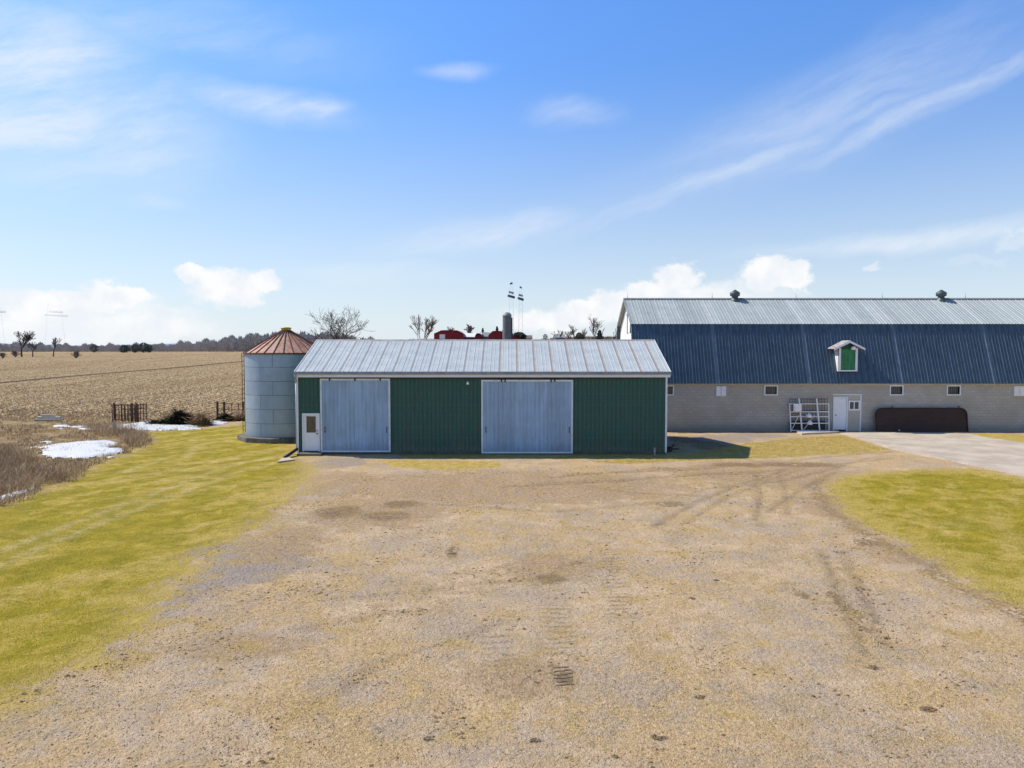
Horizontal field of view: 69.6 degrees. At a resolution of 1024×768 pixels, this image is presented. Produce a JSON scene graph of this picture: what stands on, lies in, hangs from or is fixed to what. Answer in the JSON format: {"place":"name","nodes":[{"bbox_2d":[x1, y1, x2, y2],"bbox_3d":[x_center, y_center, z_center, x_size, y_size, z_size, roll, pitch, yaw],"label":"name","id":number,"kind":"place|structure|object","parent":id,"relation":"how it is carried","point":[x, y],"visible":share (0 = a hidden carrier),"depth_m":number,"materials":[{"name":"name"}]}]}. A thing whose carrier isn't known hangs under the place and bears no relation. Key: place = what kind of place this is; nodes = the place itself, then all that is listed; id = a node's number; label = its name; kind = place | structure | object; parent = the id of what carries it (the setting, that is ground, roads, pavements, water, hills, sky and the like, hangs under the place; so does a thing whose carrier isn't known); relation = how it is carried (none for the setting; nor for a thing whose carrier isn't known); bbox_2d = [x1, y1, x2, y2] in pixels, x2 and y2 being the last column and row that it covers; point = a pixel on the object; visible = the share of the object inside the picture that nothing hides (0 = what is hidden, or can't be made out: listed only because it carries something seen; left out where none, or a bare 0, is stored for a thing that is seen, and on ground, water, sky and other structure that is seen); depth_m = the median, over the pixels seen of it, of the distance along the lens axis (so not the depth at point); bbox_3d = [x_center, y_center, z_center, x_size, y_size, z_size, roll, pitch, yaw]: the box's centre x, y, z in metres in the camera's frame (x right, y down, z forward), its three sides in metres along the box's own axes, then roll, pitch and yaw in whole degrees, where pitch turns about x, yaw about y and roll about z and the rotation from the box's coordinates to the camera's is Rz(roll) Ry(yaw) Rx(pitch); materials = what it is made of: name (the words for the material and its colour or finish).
{"place":"outdoors","nodes":[
{"label":"outdoors","id":0,"kind":"place"},
{"bbox_2d":[0,343,99,347],"bbox_3d":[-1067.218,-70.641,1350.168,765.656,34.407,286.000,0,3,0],"label":"hills","id":1,"kind":"structure","parent":0,"point":[52,345],"depth_m":1286.97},
{"bbox_2d":[0,408,238,505],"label":"dead grass","id":2,"kind":"structure","parent":0,"point":[42,430],"depth_m":50.52,"materials":[{"name":"brown plant"}]},
{"bbox_2d":[0,424,307,699],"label":"lawn grass","id":3,"kind":"structure","parent":0,"point":[223,515],"depth_m":22.99,"materials":[{"name":"green plant"}]},
{"bbox_2d":[0,338,1023,767],"bbox_3d":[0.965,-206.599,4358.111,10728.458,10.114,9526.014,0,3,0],"label":"ground","id":4,"kind":"structure","parent":0,"point":[320,474],"depth_m":17.02,"materials":[{"name":"beige soil"}]},
{"bbox_2d":[11,350,20,356],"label":"bare shrub","id":5,"kind":"object","parent":4,"relation":"on","point":[15,352],"visible":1,"depth_m":324.24,"materials":[{"name":"brown plant"}]},
{"bbox_2d":[1,487,36,499],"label":"snow patch","id":6,"kind":"object","parent":4,"relation":"on","point":[17,493],"visible":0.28,"depth_m":29.63,"materials":[{"name":"white snow"}]},
{"bbox_2d":[14,331,35,356],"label":"bare tree","id":7,"kind":"object","parent":4,"relation":"on","point":[29,337],"visible":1,"depth_m":330.19,"materials":[{"name":"brown plant"}]},
{"bbox_2d":[26,342,38,356],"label":"bare tree","id":8,"kind":"object","parent":4,"relation":"on","point":[30,345],"visible":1,"depth_m":334.56,"materials":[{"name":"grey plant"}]},
{"bbox_2d":[34,414,62,420],"bbox_3d":[-38.001,2.766,60.516,1.900,0.480,1.375,-1,3,-21],"label":"plank stack","id":9,"kind":"object","parent":4,"relation":"on","point":[44,417],"visible":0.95,"depth_m":60.34,"materials":[{"name":"grey wood"}]},
{"bbox_2d":[45,306,67,336],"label":"transmission tower","id":10,"kind":"structure","parent":4,"relation":"on","point":[55,316],"depth_m":896.93,"materials":[{"name":"grey metal"}]},
{"bbox_2d":[52,337,61,356],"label":"bare tree","id":11,"kind":"object","parent":4,"relation":"on","point":[54,343],"visible":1,"depth_m":340.04,"materials":[{"name":"brown plant"}]},
{"bbox_2d":[53,425,88,428],"bbox_3d":[-32.907,3.228,55.115,2.468,0.155,5.618,-3,4,-43],"label":"snow patch","id":12,"kind":"object","parent":4,"relation":"on","point":[68,426],"visible":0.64,"depth_m":55.23,"materials":[{"name":"white snow"}]},
{"bbox_2d":[28,440,124,457],"bbox_3d":[-25.387,3.773,42.814,5.003,0.227,9.900,-2,3,-31],"label":"snow patch","id":13,"kind":"object","parent":4,"relation":"on","point":[53,451],"visible":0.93,"depth_m":41.90,"materials":[{"name":"white snow"}]},
{"bbox_2d":[71,350,81,357],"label":"bare shrub","id":14,"kind":"object","parent":4,"relation":"on","point":[77,354],"visible":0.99,"depth_m":299.61,"materials":[{"name":"brown plant"}]},
{"bbox_2d":[0,420,158,505],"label":"scrub","id":15,"kind":"object","parent":4,"relation":"on","point":[9,454],"visible":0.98,"depth_m":34.81,"materials":[{"name":"brown plant"}]},
{"bbox_2d":[89,344,97,351],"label":"evergreen tree","id":16,"kind":"object","parent":4,"relation":"on","point":[94,349],"visible":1,"depth_m":478.67,"materials":[{"name":"green plant"}]},
{"bbox_2d":[0,354,244,416],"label":"corn stubble","id":17,"kind":"object","parent":4,"relation":"on","point":[24,401],"visible":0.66,"depth_m":95.97,"materials":[{"name":"beige plant"}]},
{"bbox_2d":[119,345,130,352],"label":"evergreen tree","id":18,"kind":"object","parent":4,"relation":"on","point":[126,349],"visible":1,"depth_m":479.04,"materials":[{"name":"green plant"}]},
{"bbox_2d":[112,403,146,421],"bbox_3d":[-30.734,2.254,59.142,2.257,1.534,1.248,0,3,0],"label":"rusty cage","id":19,"kind":"object","parent":4,"relation":"on","point":[136,413],"visible":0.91,"depth_m":58.64,"materials":[{"name":"metal"}]},
{"bbox_2d":[131,344,139,352],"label":"evergreen tree","id":20,"kind":"object","parent":4,"relation":"on","point":[135,350],"visible":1,"depth_m":478.58,"materials":[{"name":"green plant"}]},
{"bbox_2d":[138,342,149,352],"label":"evergreen tree","id":21,"kind":"object","parent":4,"relation":"on","point":[140,346],"visible":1,"depth_m":478.31,"materials":[{"name":"green plant"}]},
{"bbox_2d":[145,344,153,352],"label":"evergreen tree","id":22,"kind":"object","parent":4,"relation":"on","point":[150,348],"visible":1,"depth_m":478.91,"materials":[{"name":"green plant"}]},
{"bbox_2d":[109,421,201,430],"bbox_3d":[-26.141,3.174,55.751,8.241,0.197,6.239,1,3,17],"label":"snow patch","id":23,"kind":"object","parent":4,"relation":"on","point":[153,427],"visible":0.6,"depth_m":54.56,"materials":[{"name":"white snow"}]},
{"bbox_2d":[141,415,166,423],"bbox_3d":[-27.381,2.835,56.730,2.339,0.905,2.162,3,4,45],"label":"brush pile","id":24,"kind":"object","parent":23,"relation":"on","point":[153,421],"visible":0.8,"depth_m":56.63,"materials":[{"name":"plant"}]},
{"bbox_2d":[154,407,206,424],"bbox_3d":[-25.580,2.582,56.912,3.862,1.636,3.177,-1,3,-24],"label":"brush pile","id":25,"kind":"object","parent":23,"relation":"on","point":[177,417],"visible":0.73,"depth_m":56.40,"materials":[{"name":"green plant"}]},
{"bbox_2d":[0,330,374,351],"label":"woodland","id":26,"kind":"object","parent":4,"relation":"on","point":[231,343],"visible":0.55,"depth_m":525.58,"materials":[{"name":"plant"}]},
{"bbox_2d":[184,411,221,425],"bbox_3d":[-23.748,2.623,56.248,2.877,1.353,2.202,0,3,0],"label":"reed pile","id":27,"kind":"object","parent":4,"relation":"on","point":[202,420],"visible":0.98,"depth_m":56.04,"materials":[{"name":"brown plant"}]},
{"bbox_2d":[210,420,227,424],"bbox_3d":[-23.510,3.048,58.554,2.362,0.181,6.339,-1,3,-11],"label":"snow patch","id":28,"kind":"object","parent":4,"relation":"on","point":[219,422],"visible":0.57,"depth_m":57.63,"materials":[{"name":"white snow"}]},
{"bbox_2d":[213,413,235,421],"bbox_3d":[-23.290,2.674,59.954,2.324,0.769,1.730,0,3,0],"label":"brush pile","id":29,"kind":"object","parent":4,"relation":"on","point":[224,416],"visible":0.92,"depth_m":59.69,"materials":[{"name":"green plant"}]},
{"bbox_2d":[216,402,244,415],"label":"rusty gate","id":30,"kind":"structure","parent":4,"relation":"on","point":[217,407],"depth_m":61.18,"materials":[{"name":"metal"}]},
{"bbox_2d":[226,407,245,420],"bbox_3d":[-22.300,2.497,59.941,2.336,1.322,2.127,1,3,16],"label":"reed pile","id":31,"kind":"object","parent":4,"relation":"on","point":[236,417],"visible":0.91,"depth_m":59.76,"materials":[{"name":"brown plant"}]},
{"bbox_2d":[237,327,313,443],"bbox_3d":[-14.820,-0.034,48.153,5.744,7.350,6.029,0,3,0],"label":"grain bin","id":32,"kind":"object","parent":4,"relation":"on","point":[272,362],"visible":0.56,"depth_m":45.79,"materials":[{"name":"metal"}]},
{"bbox_2d":[277,448,297,462],"bbox_3d":[-11.825,3.786,39.198,0.750,0.399,3.074,0,3,-8],"label":"drain pipe","id":33,"kind":"object","parent":4,"relation":"on","point":[286,457],"visible":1,"depth_m":39.05,"materials":[{"name":"white metal"}]},
{"bbox_2d":[305,308,371,340],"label":"bare tree","id":34,"kind":"object","parent":4,"relation":"on","point":[336,334],"visible":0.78,"depth_m":100.34,"materials":[{"name":"brown plant"}]},
{"bbox_2d":[409,315,438,338],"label":"bare tree","id":35,"kind":"object","parent":4,"relation":"on","point":[429,325],"visible":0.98,"depth_m":148.94,"materials":[{"name":"brown plant"}]},
{"bbox_2d":[423,735,434,740],"bbox_3d":[-1.245,5.315,11.050,0.174,0.032,0.144,0,3,0],"label":"mud clod","id":36,"kind":"object","parent":4,"relation":"on","point":[428,738],"visible":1,"depth_m":11.02,"materials":[{"name":"brown soil"}]},
{"bbox_2d":[434,330,464,338],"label":"farm barn","id":37,"kind":"structure","parent":4,"relation":"on","point":[448,334],"depth_m":277.43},
{"bbox_2d":[464,324,473,332],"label":"bare tree","id":38,"kind":"object","parent":4,"relation":"on","point":[469,328],"visible":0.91,"depth_m":299.68,"materials":[{"name":"brown plant"}]},
{"bbox_2d":[464,333,481,338],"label":"farm shed","id":39,"kind":"structure","parent":4,"relation":"on","point":[469,336],"depth_m":285.64,"materials":[{"name":"white metal"}]},
{"bbox_2d":[475,333,481,338],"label":"farm barn","id":40,"kind":"structure","parent":4,"relation":"on","point":[478,335],"depth_m":271.48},
{"bbox_2d":[293,339,670,455],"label":"machine shed","id":41,"kind":"structure","parent":4,"relation":"on","point":[480,396],"depth_m":40.71,"materials":[{"name":"green metal"}]},
{"bbox_2d":[302,413,319,450],"bbox_3d":[-11.105,2.671,40.698,0.977,2.114,0.110,0,3,0],"label":"entry door","id":42,"kind":"structure","parent":41,"relation":"in","point":[310,421],"depth_m":40.70,"materials":[{"name":"white paint"}]},
{"bbox_2d":[320,377,390,451],"bbox_3d":[-8.641,1.662,40.613,3.865,4.217,0.123,0,3,0],"label":"sliding door","id":43,"kind":"structure","parent":41,"relation":"in","point":[355,415],"depth_m":40.63,"materials":[{"name":"metal"}]},
{"bbox_2d":[481,377,572,452],"bbox_3d":[0.836,1.730,40.617,5.059,4.222,0.123,0,3,0],"label":"sliding door","id":44,"kind":"structure","parent":41,"relation":"in","point":[518,416],"depth_m":40.64,"materials":[{"name":"metal"}]},
{"bbox_2d":[480,332,489,338],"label":"farm shed","id":45,"kind":"structure","parent":4,"relation":"on","point":[485,335],"depth_m":291.29,"materials":[{"name":"white metal"}]},
{"bbox_2d":[488,331,502,338],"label":"farm barn","id":46,"kind":"structure","parent":4,"relation":"on","point":[495,335],"depth_m":269.46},
{"bbox_2d":[502,312,512,338],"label":"silo","id":47,"kind":"object","parent":4,"relation":"on","point":[507,324],"visible":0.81,"depth_m":248.13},
{"bbox_2d":[507,282,514,325],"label":"transmission tower","id":48,"kind":"structure","parent":4,"relation":"on","point":[510,296],"depth_m":616.90,"materials":[{"name":"metal"}]},
{"bbox_2d":[1,466,1023,767],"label":"soil crumbs","id":49,"kind":"object","parent":4,"relation":"on","point":[381,698],"visible":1,"depth_m":14.54,"materials":[{"name":"brown soil"}]},
{"bbox_2d":[3,467,1023,767],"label":"yard straw","id":50,"kind":"object","parent":4,"relation":"on","point":[593,641],"visible":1,"depth_m":14.07,"materials":[{"name":"beige plant"}]},
{"bbox_2d":[513,332,527,338],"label":"evergreen tree","id":51,"kind":"object","parent":4,"relation":"on","point":[523,336],"visible":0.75,"depth_m":258.40,"materials":[{"name":"green plant"}]},
{"bbox_2d":[518,286,523,331],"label":"transmission tower","id":52,"kind":"structure","parent":4,"relation":"on","point":[519,298],"depth_m":637.18,"materials":[{"name":"metal"}]},
{"bbox_2d":[438,336,615,338],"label":"hedgerow","id":53,"kind":"object","parent":4,"relation":"on","point":[592,337],"visible":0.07,"depth_m":238.45,"materials":[{"name":"plant"}]},
{"bbox_2d":[529,738,540,742],"bbox_3d":[0.345,5.316,10.988,0.187,0.030,0.141,0,3,0],"label":"mud clod","id":54,"kind":"object","parent":4,"relation":"on","point":[533,740],"visible":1,"depth_m":10.96,"materials":[{"name":"brown soil"}]},
{"bbox_2d":[553,334,565,338],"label":"farm shed","id":55,"kind":"structure","parent":4,"relation":"on","point":[563,336],"depth_m":215.21,"materials":[{"name":"grey metal"}]},
{"bbox_2d":[553,666,573,685],"bbox_3d":[0.918,5.222,13.166,0.355,0.054,0.861,0,3,0],"label":"tire track","id":56,"kind":"object","parent":4,"relation":"on","point":[565,679],"visible":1,"depth_m":13.06,"materials":[{"name":"brown soil"}]},
{"bbox_2d":[565,325,584,338],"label":"bare tree","id":57,"kind":"object","parent":4,"relation":"on","point":[572,332],"visible":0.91,"depth_m":174.38,"materials":[{"name":"brown plant"}]},
{"bbox_2d":[589,315,601,338],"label":"bare tree","id":58,"kind":"object","parent":4,"relation":"on","point":[595,325],"visible":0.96,"depth_m":168.62,"materials":[{"name":"brown plant"}]},
{"bbox_2d":[596,330,602,338],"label":"conifer","id":59,"kind":"object","parent":4,"relation":"on","point":[601,336],"visible":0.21,"depth_m":179.31,"materials":[{"name":"green plant"}]},
{"bbox_2d":[593,328,616,338],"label":"bare tree","id":60,"kind":"object","parent":4,"relation":"on","point":[603,336],"visible":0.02,"depth_m":78.39,"materials":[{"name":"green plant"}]},
{"bbox_2d":[651,734,665,740],"bbox_3d":[2.198,5.325,11.092,0.234,0.035,0.176,1,3,22],"label":"mud clod","id":61,"kind":"object","parent":4,"relation":"on","point":[654,736],"visible":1,"depth_m":11.07,"materials":[{"name":"brown soil"}]},
{"bbox_2d":[789,398,827,429],"bbox_3d":[20.942,2.136,51.975,2.677,2.251,0.189,0,3,0],"label":"wire rack","id":62,"kind":"object","parent":4,"relation":"on","point":[808,427],"visible":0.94,"depth_m":51.93,"materials":[{"name":"metal"}]},
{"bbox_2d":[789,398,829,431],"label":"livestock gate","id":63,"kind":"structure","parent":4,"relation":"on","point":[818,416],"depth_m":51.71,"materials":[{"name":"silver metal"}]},
{"bbox_2d":[793,404,801,410],"bbox_3d":[19.958,1.655,51.497,0.521,0.497,0.200,0,3,0],"label":"box","id":64,"kind":"object","parent":63,"relation":"attached to","point":[797,407],"visible":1,"depth_m":51.41,"materials":[{"name":"white paint"}]},
{"bbox_2d":[616,290,1023,430],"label":"barn","id":65,"kind":"structure","parent":4,"relation":"on","point":[735,363],"depth_m":52.35,"materials":[{"name":"metal"}]},
{"bbox_2d":[627,314,630,333],"bbox_3d":[8.819,-4.581,55.645,0.098,1.520,1.560,0,3,0],"label":"loft door","id":66,"kind":"structure","parent":65,"relation":"in","point":[628,323],"depth_m":55.89,"materials":[{"name":"white paint"}]},
{"bbox_2d":[667,385,673,394],"bbox_3d":[11.048,0.444,52.115,0.798,0.728,0.170,0,3,0],"label":"window","id":67,"kind":"structure","parent":65,"relation":"in","point":[669,388],"depth_m":52.17,"materials":[{"name":"white glass"}]},
{"bbox_2d":[764,385,777,394],"bbox_3d":[18.311,0.444,52.115,0.976,0.728,0.170,0,3,0],"label":"window","id":68,"kind":"structure","parent":65,"relation":"in","point":[768,389],"depth_m":52.15,"materials":[{"name":"white glass"}]},
{"bbox_2d":[832,397,847,430],"bbox_3d":[23.241,2.122,52.140,1.046,2.463,0.140,0,3,0],"label":"entry door","id":69,"kind":"structure","parent":65,"relation":"in","point":[840,404],"depth_m":52.13,"materials":[{"name":"white paint"}]},
{"bbox_2d":[848,401,859,409],"bbox_3d":[24.206,1.520,52.116,0.806,0.699,0.070,0,3,0],"label":"window","id":70,"kind":"structure","parent":65,"relation":"in","point":[852,405],"depth_m":52.11,"materials":[{"name":"white paint"}]},
{"bbox_2d":[889,385,903,394],"bbox_3d":[27.182,0.444,52.115,0.976,0.728,0.170,0,3,0],"label":"window","id":71,"kind":"structure","parent":65,"relation":"in","point":[894,389],"depth_m":52.17,"materials":[{"name":"white glass"}]},
{"bbox_2d":[946,385,960,394],"bbox_3d":[31.228,0.444,52.115,1.004,0.728,0.170,0,3,0],"label":"window","id":72,"kind":"structure","parent":65,"relation":"in","point":[951,389],"depth_m":52.17,"materials":[{"name":"white glass"}]},
{"bbox_2d":[875,406,968,431],"bbox_3d":[28.780,2.456,51.760,6.482,1.802,0.371,0,3,0],"label":"brown panel","id":73,"kind":"object","parent":4,"relation":"on","point":[891,419],"visible":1,"depth_m":51.75,"materials":[{"name":"metal"}]},
{"bbox_2d":[919,706,936,711],"bbox_3d":[6.735,5.255,11.917,0.278,0.044,0.191,0,3,0],"label":"mud clod","id":74,"kind":"object","parent":4,"relation":"on","point":[927,708],"visible":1,"depth_m":11.90,"materials":[{"name":"brown soil"}]},
{"bbox_2d":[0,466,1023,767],"bbox_3d":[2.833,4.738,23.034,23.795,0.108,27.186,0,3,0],"label":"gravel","id":75,"kind":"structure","parent":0,"point":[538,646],"depth_m":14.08,"materials":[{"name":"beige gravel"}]},
{"bbox_2d":[0,0,1023,345],"label":"sky","id":76,"kind":"structure","parent":0,"point":[172,171],"materials":[{"name":"blue"}]},
{"bbox_2d":[667,444,678,451],"bbox_3d":[9.079,3.642,41.926,0.736,0.397,0.872,0,3,0],"label":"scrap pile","id":77,"kind":"object","parent":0,"point":[670,449],"visible":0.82,"depth_m":41.77,"materials":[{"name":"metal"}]},
{"bbox_2d":[583,435,887,463],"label":"dry grass","id":78,"kind":"structure","parent":0,"point":[761,444],"depth_m":42.45,"materials":[{"name":"beige plant"}]},
{"bbox_2d":[796,430,839,434],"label":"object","id":79,"kind":"structure","parent":0,"point":[817,432],"depth_m":50.71,"materials":[{"name":"concrete"}]},
{"bbox_2d":[826,468,1023,610],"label":"lawn grass","id":80,"kind":"structure","parent":0,"point":[949,516],"depth_m":25.66,"materials":[{"name":"plant"}]},
{"bbox_2d":[840,431,1023,476],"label":"driveway","id":81,"kind":"structure","parent":0,"point":[1002,455],"depth_m":43.21,"materials":[{"name":"concrete"}]}
]}

